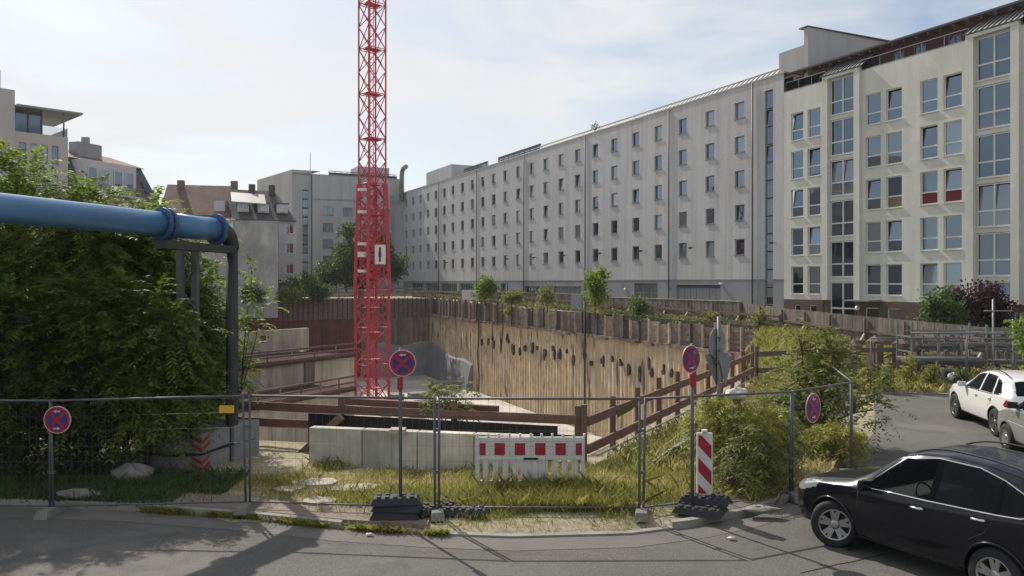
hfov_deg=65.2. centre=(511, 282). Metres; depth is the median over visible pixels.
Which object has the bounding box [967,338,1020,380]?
site fence panel
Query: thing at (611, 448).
scaffold tube
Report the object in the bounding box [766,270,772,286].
stair window
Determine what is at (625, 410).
green board
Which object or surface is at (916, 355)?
site fence panel
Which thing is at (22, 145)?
window
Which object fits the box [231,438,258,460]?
ballast block
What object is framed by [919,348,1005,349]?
scaffold tube
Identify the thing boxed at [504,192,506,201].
window
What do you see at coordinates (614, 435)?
timber guard rail
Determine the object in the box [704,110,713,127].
window
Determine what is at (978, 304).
ornamental tree
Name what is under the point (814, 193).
window
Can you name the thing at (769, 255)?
stair window
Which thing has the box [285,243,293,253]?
window
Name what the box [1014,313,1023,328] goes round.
basement window
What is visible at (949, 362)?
scaffold tube
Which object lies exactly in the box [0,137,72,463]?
feathery tree
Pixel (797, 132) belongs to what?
window
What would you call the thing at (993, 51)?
stair window
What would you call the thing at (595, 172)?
window
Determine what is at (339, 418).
timber beam
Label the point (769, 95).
stair window
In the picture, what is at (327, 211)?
window
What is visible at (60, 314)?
feathery tree
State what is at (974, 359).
pipe
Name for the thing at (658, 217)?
window
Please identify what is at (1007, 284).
stair window
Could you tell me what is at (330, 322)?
back retaining wall
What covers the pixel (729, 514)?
kerb
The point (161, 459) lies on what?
site fence panel
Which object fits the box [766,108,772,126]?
stair window
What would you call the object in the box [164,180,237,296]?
tiled house
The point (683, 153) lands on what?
window
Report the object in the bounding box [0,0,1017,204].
sky
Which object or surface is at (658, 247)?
window
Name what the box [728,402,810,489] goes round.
drooping shrub
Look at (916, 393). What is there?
kerb
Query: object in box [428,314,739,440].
retaining wall
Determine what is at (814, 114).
window
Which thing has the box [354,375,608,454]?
pit floor
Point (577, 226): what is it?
window
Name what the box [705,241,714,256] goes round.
window
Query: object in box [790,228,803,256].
window
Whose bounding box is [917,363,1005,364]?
scaffold tube
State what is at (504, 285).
ground floor window
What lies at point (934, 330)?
scaffold tube
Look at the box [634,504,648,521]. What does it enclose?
concrete block
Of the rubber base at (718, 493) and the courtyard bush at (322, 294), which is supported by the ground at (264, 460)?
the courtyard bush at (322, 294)
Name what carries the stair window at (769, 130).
in the grey building at (682, 199)
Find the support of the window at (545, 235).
in the grey building at (682, 199)
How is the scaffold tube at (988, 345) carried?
on the scaffold tube
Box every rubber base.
[369,512,419,519]
[370,492,419,506]
[371,501,422,512]
[418,498,457,517]
[442,503,490,517]
[671,502,724,519]
[678,491,729,507]
[714,491,731,502]
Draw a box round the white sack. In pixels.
[725,387,747,399]
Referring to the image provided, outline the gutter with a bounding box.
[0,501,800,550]
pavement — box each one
[139,491,429,527]
[689,483,795,516]
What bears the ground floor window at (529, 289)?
in the grey building at (682, 199)
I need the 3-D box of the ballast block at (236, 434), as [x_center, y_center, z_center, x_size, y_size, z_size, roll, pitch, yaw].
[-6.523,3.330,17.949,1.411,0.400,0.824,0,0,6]
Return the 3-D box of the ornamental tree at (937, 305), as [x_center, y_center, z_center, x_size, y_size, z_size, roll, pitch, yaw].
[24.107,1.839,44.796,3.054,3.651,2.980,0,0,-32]
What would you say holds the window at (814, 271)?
in the cream apartment building at (904, 168)
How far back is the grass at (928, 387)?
30.14 m
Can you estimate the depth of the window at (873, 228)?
55.92 m
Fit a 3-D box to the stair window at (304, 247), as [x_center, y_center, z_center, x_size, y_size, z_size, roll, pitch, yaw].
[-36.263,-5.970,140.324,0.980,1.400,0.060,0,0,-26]
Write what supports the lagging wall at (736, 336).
on the retaining wall at (520, 361)
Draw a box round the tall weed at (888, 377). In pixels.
[871,363,896,389]
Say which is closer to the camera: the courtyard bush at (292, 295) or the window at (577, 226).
the window at (577, 226)
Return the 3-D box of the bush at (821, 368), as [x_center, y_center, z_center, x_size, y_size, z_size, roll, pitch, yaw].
[7.700,2.427,19.625,3.921,3.169,3.491,0,0,21]
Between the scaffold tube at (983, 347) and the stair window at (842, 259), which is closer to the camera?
the scaffold tube at (983, 347)
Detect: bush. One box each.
[239,284,267,303]
[274,282,305,302]
[278,267,322,302]
[307,278,335,302]
[745,317,917,454]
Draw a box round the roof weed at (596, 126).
[590,121,599,130]
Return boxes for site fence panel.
[0,399,50,506]
[50,395,246,506]
[248,395,435,505]
[438,397,640,507]
[642,391,792,507]
[791,381,851,490]
[823,361,852,467]
[870,338,965,388]
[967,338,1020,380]
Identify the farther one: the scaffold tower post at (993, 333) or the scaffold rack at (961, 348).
the scaffold rack at (961, 348)
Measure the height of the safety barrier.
1.065 m
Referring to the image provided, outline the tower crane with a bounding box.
[353,0,395,407]
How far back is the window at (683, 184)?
74.90 m
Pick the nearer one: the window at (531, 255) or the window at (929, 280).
the window at (929, 280)
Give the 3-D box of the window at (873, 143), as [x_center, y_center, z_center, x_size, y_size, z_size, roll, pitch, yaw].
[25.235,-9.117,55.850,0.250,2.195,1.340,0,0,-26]
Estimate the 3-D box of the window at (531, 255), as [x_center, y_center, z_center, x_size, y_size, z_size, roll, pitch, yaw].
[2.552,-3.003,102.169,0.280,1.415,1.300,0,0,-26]
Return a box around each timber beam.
[298,414,343,451]
[345,398,498,411]
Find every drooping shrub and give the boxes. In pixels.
[672,411,726,462]
[686,391,765,485]
[713,421,796,499]
[725,398,783,443]
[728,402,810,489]
[741,400,812,473]
[794,418,875,467]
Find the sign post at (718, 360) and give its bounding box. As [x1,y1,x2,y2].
[704,316,731,474]
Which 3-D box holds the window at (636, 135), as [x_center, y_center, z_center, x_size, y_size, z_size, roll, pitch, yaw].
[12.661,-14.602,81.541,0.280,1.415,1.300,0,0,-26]
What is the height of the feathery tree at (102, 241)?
6.490 m
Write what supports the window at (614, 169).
in the grey building at (682, 199)
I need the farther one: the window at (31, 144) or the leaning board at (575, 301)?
the window at (31, 144)
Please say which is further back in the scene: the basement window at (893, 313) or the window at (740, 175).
the window at (740, 175)
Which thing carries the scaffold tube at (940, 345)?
on the scaffold tube at (983, 347)
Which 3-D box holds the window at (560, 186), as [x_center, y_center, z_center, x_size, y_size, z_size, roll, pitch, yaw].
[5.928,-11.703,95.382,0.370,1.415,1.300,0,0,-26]
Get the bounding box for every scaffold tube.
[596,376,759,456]
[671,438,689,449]
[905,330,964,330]
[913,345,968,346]
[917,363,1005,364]
[918,331,1007,332]
[918,344,957,344]
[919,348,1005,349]
[923,345,957,345]
[924,362,1000,362]
[928,342,1004,343]
[929,361,988,362]
[951,346,1011,347]
[958,344,1020,345]
[964,342,1020,343]
[965,329,1023,329]
[988,359,1010,360]
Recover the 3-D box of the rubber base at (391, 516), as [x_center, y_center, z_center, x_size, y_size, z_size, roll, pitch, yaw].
[-1.925,3.801,13.232,0.819,0.137,0.408,0,0,0]
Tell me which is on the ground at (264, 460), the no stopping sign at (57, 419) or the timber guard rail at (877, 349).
the timber guard rail at (877, 349)
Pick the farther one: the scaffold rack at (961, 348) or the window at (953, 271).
the window at (953, 271)
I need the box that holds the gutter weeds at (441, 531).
[136,505,454,536]
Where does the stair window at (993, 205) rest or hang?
in the cream apartment building at (904, 168)
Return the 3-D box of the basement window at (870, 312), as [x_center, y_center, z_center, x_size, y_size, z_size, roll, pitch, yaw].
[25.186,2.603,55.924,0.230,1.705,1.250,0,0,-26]
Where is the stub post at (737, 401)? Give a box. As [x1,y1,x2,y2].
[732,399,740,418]
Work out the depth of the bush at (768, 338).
41.60 m
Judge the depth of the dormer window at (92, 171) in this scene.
97.00 m
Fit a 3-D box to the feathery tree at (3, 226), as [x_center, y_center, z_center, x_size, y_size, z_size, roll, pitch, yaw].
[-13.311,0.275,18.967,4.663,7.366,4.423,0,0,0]
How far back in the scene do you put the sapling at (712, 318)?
54.57 m
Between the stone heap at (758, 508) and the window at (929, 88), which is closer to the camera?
the stone heap at (758, 508)
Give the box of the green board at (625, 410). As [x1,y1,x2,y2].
[617,404,632,417]
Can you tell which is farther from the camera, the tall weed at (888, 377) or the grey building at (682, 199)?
the grey building at (682, 199)
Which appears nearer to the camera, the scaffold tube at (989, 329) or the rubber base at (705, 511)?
the rubber base at (705, 511)
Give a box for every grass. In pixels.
[0,459,254,507]
[222,455,798,533]
[229,456,742,517]
[351,467,758,513]
[443,295,789,328]
[603,375,858,477]
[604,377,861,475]
[666,419,865,501]
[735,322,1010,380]
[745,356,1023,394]
[745,358,1023,393]
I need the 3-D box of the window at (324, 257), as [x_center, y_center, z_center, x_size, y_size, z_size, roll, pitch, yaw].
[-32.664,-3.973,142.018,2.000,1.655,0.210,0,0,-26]
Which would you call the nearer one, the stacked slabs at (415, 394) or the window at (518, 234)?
the stacked slabs at (415, 394)
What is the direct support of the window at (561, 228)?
in the grey building at (682, 199)
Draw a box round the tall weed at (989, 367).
[982,363,998,371]
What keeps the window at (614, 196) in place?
in the grey building at (682, 199)
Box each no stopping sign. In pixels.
[44,406,70,433]
[389,348,415,496]
[682,343,699,505]
[805,393,820,422]
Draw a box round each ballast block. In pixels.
[140,426,228,452]
[140,446,228,470]
[186,419,258,443]
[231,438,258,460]
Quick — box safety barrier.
[476,433,584,489]
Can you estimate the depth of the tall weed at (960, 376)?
29.41 m
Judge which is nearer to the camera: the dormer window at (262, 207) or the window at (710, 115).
the window at (710, 115)
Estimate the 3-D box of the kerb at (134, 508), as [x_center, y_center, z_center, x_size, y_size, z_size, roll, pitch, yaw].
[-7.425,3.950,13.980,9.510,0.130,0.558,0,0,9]
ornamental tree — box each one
[906,283,974,324]
[944,277,1006,330]
[971,290,1021,330]
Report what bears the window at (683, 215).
in the grey building at (682, 199)
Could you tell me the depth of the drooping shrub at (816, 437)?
17.24 m
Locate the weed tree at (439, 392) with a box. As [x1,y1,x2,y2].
[416,376,488,421]
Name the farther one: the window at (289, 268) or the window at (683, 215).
the window at (289, 268)
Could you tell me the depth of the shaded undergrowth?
15.61 m
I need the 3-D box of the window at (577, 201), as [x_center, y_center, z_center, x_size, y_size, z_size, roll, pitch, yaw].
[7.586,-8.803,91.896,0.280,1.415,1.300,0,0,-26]
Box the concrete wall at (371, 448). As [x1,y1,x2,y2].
[309,426,533,471]
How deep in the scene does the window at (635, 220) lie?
81.72 m
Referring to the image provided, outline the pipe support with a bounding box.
[154,240,235,429]
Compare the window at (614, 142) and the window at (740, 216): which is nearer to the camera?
the window at (740, 216)
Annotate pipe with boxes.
[0,193,238,460]
[477,303,479,393]
[584,301,585,403]
[896,356,984,361]
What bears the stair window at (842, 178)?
in the cream apartment building at (904, 168)
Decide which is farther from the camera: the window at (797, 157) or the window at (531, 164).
the window at (531, 164)
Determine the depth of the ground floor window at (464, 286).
121.66 m
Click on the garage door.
(701, 294)
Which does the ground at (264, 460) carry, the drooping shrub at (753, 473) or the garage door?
the drooping shrub at (753, 473)
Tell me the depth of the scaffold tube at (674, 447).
17.58 m
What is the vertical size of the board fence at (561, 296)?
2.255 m
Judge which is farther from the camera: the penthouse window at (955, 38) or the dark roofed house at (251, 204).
the dark roofed house at (251, 204)
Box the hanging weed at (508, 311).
[502,303,513,326]
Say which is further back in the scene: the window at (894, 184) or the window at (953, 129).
the window at (894, 184)
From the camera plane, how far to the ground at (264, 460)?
15.19 m
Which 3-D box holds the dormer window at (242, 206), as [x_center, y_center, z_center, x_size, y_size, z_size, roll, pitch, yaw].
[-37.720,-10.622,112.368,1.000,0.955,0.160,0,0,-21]
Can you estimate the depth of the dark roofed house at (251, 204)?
114.14 m
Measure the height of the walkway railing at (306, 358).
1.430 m
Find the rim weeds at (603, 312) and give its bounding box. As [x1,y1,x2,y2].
[429,291,752,326]
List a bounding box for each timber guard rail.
[219,287,425,298]
[238,398,580,462]
[440,290,780,327]
[581,345,754,461]
[754,342,999,378]
[802,336,976,357]
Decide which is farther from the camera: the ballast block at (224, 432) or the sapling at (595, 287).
the sapling at (595, 287)
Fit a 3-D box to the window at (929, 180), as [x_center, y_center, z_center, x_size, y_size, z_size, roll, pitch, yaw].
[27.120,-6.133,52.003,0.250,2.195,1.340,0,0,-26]
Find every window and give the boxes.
[19,142,25,159]
[30,143,37,162]
[41,144,48,163]
[52,146,58,164]
[88,166,97,185]
[100,168,108,186]
[114,171,122,188]
[125,173,134,190]
[240,204,246,210]
[260,204,266,210]
[279,205,285,211]
[285,224,293,233]
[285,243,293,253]
[285,264,293,273]
[302,190,307,198]
[302,199,307,207]
[302,208,307,216]
[302,218,307,225]
[302,227,307,234]
[302,236,307,243]
[302,245,307,252]
[302,254,307,261]
[302,263,307,270]
[322,206,332,215]
[322,239,333,248]
[323,223,332,231]
[323,256,332,264]
[343,207,352,216]
[413,283,422,290]
[427,283,437,290]
[443,283,456,290]
[461,283,473,290]
[502,283,507,292]
[503,213,506,223]
[503,234,506,244]
[504,170,506,180]
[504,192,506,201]
[515,189,519,199]
[515,211,519,221]
[515,233,519,243]
[516,167,519,177]
[517,255,519,264]
[526,286,550,292]
[529,185,533,196]
[529,208,533,219]
[529,254,533,264]
[530,163,533,173]
[530,231,533,241]
[543,158,547,170]
[543,229,547,240]
[544,182,547,193]
[544,206,547,216]
[544,253,547,263]
[555,286,580,294]
[558,154,562,166]
[558,178,563,190]
[558,252,562,263]
[559,203,562,214]
[559,227,563,238]
[574,174,579,187]
[574,200,580,212]
[574,225,579,237]
[574,250,580,262]
[576,149,580,161]
[592,144,597,157]
[592,170,598,183]
[592,197,598,209]
[592,223,597,235]
[594,249,598,261]
[610,138,616,152]
[610,166,617,179]
[611,193,616,206]
[612,220,616,233]
[612,248,617,260]
[631,189,638,203]
[632,132,638,146]
[632,218,638,231]
[633,161,638,174]
[633,246,638,259]
[636,283,657,297]
[653,155,661,170]
[653,215,661,229]
[655,125,661,140]
[656,185,661,199]
[656,245,661,258]
[678,118,686,134]
[678,149,686,165]
[678,180,686,196]
[680,212,686,226]
[680,243,686,257]
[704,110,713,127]
[704,176,714,192]
[704,208,714,224]
[705,143,713,159]
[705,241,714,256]
[734,101,744,119]
[734,136,744,153]
[734,170,744,187]
[734,204,744,221]
[734,239,744,255]
[766,90,772,108]
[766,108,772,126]
[766,126,772,144]
[766,144,772,162]
[766,162,772,179]
[766,180,772,197]
[766,198,772,215]
[766,216,772,233]
[766,234,772,250]
[766,252,772,268]
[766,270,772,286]
[766,288,772,304]
[790,112,803,141]
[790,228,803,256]
[790,266,803,294]
[791,150,802,179]
[792,189,802,217]
[806,107,820,138]
[806,147,820,177]
[806,187,820,216]
[806,226,819,255]
[806,266,820,294]
[810,305,815,311]
[829,75,852,116]
[829,116,852,156]
[829,199,852,237]
[829,241,852,277]
[830,158,852,196]
[831,282,854,314]
[864,92,880,126]
[864,135,880,168]
[864,221,880,253]
[864,264,880,295]
[865,178,880,210]
[866,308,878,316]
[885,87,901,121]
[885,131,901,165]
[885,175,901,208]
[885,220,901,252]
[887,264,901,296]
[888,308,899,318]
[893,50,903,60]
[914,43,925,54]
[919,78,937,114]
[919,124,937,160]
[919,170,937,205]
[919,263,937,296]
[921,217,937,250]
[942,72,962,109]
[942,119,962,156]
[942,167,962,203]
[942,215,962,250]
[945,263,961,290]
[948,33,960,44]
[975,30,1009,82]
[975,81,1009,130]
[975,131,1009,179]
[975,181,1009,227]
[975,232,1009,276]
[977,282,1011,331]
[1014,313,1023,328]
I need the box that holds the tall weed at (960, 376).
[948,368,969,383]
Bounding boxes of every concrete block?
[33,502,67,519]
[233,498,260,515]
[389,427,404,433]
[430,508,445,521]
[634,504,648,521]
[779,487,798,503]
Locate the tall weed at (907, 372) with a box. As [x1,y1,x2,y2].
[895,352,920,387]
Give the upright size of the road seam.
0.001 m
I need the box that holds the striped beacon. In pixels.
[696,429,712,494]
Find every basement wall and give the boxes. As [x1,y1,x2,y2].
[213,385,356,442]
[216,328,308,355]
[222,351,355,392]
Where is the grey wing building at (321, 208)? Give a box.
[257,153,403,294]
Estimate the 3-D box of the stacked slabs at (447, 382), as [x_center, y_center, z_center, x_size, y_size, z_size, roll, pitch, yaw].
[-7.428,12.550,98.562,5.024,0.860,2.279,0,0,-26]
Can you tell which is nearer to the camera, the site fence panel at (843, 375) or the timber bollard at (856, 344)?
the site fence panel at (843, 375)
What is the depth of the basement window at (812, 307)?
60.80 m
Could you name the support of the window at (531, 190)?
in the grey building at (682, 199)
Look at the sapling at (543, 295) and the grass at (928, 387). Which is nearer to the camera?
the grass at (928, 387)
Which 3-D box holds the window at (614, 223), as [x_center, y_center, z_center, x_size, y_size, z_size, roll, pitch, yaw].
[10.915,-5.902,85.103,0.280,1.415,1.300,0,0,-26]
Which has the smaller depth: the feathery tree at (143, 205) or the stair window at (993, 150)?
the feathery tree at (143, 205)
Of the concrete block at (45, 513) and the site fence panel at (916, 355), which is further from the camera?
the site fence panel at (916, 355)
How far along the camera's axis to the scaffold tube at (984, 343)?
32.19 m
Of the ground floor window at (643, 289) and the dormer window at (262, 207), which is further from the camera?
the dormer window at (262, 207)
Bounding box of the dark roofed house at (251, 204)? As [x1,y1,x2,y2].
[230,184,296,284]
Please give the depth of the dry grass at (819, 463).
16.30 m
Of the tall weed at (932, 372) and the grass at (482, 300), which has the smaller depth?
the tall weed at (932, 372)
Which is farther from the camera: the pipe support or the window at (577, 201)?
the window at (577, 201)
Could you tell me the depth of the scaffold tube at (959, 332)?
31.84 m
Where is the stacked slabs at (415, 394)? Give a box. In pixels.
[407,390,451,396]
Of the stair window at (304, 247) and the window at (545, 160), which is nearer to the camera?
the window at (545, 160)
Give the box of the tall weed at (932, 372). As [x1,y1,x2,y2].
[920,361,943,384]
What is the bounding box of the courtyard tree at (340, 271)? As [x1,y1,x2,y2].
[311,221,412,297]
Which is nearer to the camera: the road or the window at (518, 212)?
the road
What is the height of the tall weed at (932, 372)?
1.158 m
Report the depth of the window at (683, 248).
74.95 m
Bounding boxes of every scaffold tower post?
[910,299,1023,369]
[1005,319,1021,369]
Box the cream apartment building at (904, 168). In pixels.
[784,0,1023,331]
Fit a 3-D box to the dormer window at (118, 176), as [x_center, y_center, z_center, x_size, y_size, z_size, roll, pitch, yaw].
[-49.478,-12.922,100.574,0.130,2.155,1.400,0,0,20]
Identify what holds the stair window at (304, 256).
in the grey wing building at (321, 208)
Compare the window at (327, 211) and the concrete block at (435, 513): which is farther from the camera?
the window at (327, 211)
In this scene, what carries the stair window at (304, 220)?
in the grey wing building at (321, 208)
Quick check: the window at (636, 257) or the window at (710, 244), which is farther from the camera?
the window at (636, 257)
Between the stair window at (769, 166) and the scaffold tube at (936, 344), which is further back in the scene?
the stair window at (769, 166)
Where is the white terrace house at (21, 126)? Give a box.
[0,70,82,255]
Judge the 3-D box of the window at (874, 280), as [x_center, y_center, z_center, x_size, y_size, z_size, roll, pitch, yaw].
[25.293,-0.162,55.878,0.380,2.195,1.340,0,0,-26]
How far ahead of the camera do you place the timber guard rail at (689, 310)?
60.35 m
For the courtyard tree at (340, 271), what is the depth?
112.59 m
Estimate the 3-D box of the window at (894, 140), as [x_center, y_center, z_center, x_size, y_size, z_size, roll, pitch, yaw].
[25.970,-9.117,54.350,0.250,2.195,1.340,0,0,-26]
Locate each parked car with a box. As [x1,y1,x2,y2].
[798,440,1023,575]
[950,368,1023,436]
[998,401,1023,452]
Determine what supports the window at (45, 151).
in the white terrace house at (21, 126)
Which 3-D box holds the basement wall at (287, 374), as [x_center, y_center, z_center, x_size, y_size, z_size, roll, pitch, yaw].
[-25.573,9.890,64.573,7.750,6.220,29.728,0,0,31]
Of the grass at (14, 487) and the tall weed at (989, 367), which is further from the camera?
the tall weed at (989, 367)
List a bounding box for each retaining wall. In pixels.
[217,297,429,377]
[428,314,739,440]
[736,340,753,380]
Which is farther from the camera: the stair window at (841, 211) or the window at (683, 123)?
the window at (683, 123)
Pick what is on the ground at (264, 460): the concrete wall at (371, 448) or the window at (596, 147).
the concrete wall at (371, 448)
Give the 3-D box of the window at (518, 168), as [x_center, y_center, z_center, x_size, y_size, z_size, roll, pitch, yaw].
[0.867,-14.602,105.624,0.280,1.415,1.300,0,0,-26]
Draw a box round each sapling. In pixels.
[205,252,288,407]
[470,273,499,305]
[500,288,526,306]
[535,280,558,312]
[580,264,611,318]
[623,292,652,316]
[699,307,723,323]
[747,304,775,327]
[1002,314,1023,367]
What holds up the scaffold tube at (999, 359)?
on the scaffold tube
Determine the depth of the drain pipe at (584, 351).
69.35 m
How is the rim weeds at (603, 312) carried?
on the ground at (264, 460)
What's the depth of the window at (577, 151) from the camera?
92.06 m
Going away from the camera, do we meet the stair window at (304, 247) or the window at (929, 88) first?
the window at (929, 88)
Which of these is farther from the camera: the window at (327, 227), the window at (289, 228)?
the window at (327, 227)
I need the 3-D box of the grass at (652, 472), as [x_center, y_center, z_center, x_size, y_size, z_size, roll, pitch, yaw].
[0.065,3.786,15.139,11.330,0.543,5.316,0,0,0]
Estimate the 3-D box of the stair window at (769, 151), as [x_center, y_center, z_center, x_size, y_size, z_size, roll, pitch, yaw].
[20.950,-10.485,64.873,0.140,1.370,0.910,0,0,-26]
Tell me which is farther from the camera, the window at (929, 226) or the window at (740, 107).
the window at (740, 107)
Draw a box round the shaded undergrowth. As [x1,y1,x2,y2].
[0,309,247,483]
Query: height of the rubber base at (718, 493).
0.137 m
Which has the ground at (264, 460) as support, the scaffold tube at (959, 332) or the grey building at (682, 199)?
the grey building at (682, 199)
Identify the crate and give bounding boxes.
[941,369,953,378]
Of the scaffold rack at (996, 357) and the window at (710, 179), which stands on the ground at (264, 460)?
the scaffold rack at (996, 357)
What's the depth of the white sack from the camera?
18.67 m
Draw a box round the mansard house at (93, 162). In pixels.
[68,136,159,264]
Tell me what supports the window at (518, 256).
in the grey building at (682, 199)
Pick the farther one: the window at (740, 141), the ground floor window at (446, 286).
the ground floor window at (446, 286)
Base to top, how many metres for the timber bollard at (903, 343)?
1.500 m
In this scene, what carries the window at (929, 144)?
in the cream apartment building at (904, 168)
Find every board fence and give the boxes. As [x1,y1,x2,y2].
[412,291,585,305]
[583,296,742,320]
[737,303,832,332]
[829,313,989,358]
[984,327,1023,366]
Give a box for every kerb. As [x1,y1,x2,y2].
[0,498,342,528]
[341,525,693,537]
[671,468,831,526]
[871,391,949,394]
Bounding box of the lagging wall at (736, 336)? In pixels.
[427,295,759,351]
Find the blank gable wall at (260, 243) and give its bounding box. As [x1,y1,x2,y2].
[230,221,278,317]
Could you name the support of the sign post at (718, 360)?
on the ground at (264, 460)
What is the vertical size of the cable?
0.154 m
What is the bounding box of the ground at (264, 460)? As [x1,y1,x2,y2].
[0,293,1004,533]
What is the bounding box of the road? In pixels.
[0,394,1001,575]
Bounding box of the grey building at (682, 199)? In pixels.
[400,25,889,307]
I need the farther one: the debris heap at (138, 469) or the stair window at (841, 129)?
the stair window at (841, 129)
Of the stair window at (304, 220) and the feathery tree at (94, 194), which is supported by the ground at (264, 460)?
the feathery tree at (94, 194)
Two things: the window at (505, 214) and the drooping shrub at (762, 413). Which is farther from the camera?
the window at (505, 214)
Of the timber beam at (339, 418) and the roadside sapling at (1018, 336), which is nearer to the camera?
the timber beam at (339, 418)
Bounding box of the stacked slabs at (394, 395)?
[390,393,403,399]
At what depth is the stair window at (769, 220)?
64.93 m
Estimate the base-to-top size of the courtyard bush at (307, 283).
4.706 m
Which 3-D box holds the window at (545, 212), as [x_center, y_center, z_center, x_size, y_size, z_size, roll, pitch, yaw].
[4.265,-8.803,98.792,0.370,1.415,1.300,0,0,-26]
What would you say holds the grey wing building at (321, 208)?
on the ground at (264, 460)
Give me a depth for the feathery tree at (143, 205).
18.32 m
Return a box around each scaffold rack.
[896,320,912,373]
[922,327,939,377]
[944,325,962,371]
[968,323,987,374]
[995,335,1015,369]
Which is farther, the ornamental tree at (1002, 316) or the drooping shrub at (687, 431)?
the ornamental tree at (1002, 316)
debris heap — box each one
[56,488,103,498]
[110,462,153,481]
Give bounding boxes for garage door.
[679,287,720,300]
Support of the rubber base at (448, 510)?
on the ground at (264, 460)
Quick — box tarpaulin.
[308,413,557,463]
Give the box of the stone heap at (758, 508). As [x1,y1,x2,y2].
[744,504,781,512]
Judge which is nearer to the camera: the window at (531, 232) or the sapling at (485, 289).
the sapling at (485, 289)
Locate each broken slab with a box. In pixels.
[274,485,304,495]
[290,478,337,487]
[303,496,337,505]
[328,483,379,492]
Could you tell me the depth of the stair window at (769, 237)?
64.93 m
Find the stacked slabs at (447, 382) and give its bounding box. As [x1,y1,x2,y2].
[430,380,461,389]
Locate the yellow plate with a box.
[219,405,233,412]
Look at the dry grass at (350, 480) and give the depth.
15.50 m
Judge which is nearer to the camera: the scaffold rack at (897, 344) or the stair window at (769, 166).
the scaffold rack at (897, 344)
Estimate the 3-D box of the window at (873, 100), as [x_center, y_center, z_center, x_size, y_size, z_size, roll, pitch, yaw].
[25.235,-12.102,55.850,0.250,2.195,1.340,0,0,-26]
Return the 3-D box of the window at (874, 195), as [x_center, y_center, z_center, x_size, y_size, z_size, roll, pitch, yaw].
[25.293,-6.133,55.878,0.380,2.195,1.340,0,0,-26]
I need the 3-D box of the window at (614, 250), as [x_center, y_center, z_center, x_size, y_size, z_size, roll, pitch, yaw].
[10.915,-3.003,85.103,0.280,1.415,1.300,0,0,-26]
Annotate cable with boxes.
[136,442,233,456]
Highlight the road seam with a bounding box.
[800,551,899,572]
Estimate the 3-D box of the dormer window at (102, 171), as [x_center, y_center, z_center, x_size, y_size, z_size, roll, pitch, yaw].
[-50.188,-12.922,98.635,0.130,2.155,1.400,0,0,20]
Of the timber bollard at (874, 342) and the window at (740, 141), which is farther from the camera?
the window at (740, 141)
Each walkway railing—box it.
[213,375,356,413]
[224,343,355,371]
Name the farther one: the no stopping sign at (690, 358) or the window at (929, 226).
the window at (929, 226)
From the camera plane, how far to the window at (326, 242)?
142.06 m
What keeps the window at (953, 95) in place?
in the cream apartment building at (904, 168)
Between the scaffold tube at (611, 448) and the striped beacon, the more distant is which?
the scaffold tube at (611, 448)
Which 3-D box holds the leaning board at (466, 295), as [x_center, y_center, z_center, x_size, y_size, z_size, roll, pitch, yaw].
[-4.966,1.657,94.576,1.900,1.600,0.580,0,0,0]
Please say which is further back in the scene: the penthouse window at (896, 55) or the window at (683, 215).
the window at (683, 215)
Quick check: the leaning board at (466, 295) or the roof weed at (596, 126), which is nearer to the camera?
the roof weed at (596, 126)
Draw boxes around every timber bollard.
[846,339,860,371]
[866,335,883,369]
[892,337,910,371]
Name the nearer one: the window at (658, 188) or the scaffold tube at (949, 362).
the scaffold tube at (949, 362)
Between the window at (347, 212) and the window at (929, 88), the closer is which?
the window at (929, 88)
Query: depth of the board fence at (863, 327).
41.99 m
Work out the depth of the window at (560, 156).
95.61 m
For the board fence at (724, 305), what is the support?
on the ground at (264, 460)
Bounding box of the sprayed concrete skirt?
[370,341,472,389]
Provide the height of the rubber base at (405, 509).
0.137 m
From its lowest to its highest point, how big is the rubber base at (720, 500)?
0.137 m
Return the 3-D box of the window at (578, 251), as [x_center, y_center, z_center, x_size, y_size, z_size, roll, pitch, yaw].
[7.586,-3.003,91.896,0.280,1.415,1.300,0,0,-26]
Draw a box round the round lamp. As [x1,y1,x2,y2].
[948,372,957,380]
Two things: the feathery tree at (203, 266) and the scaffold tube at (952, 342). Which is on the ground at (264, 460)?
the feathery tree at (203, 266)
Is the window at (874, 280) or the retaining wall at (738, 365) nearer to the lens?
the retaining wall at (738, 365)
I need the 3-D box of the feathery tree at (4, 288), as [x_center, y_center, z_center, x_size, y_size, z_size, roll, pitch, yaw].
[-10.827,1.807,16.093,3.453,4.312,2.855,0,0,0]
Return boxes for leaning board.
[462,290,477,302]
[571,295,580,311]
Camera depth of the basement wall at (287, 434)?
61.30 m
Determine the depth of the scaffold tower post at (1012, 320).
30.62 m
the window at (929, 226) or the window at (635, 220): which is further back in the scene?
the window at (635, 220)
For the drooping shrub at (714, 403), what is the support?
on the ground at (264, 460)
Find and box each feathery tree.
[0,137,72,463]
[0,170,159,466]
[0,175,31,287]
[0,259,146,476]
[0,273,55,474]
[17,164,164,459]
[53,266,240,479]
[104,185,251,443]
[110,236,248,456]
[120,219,257,447]
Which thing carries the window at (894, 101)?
in the cream apartment building at (904, 168)

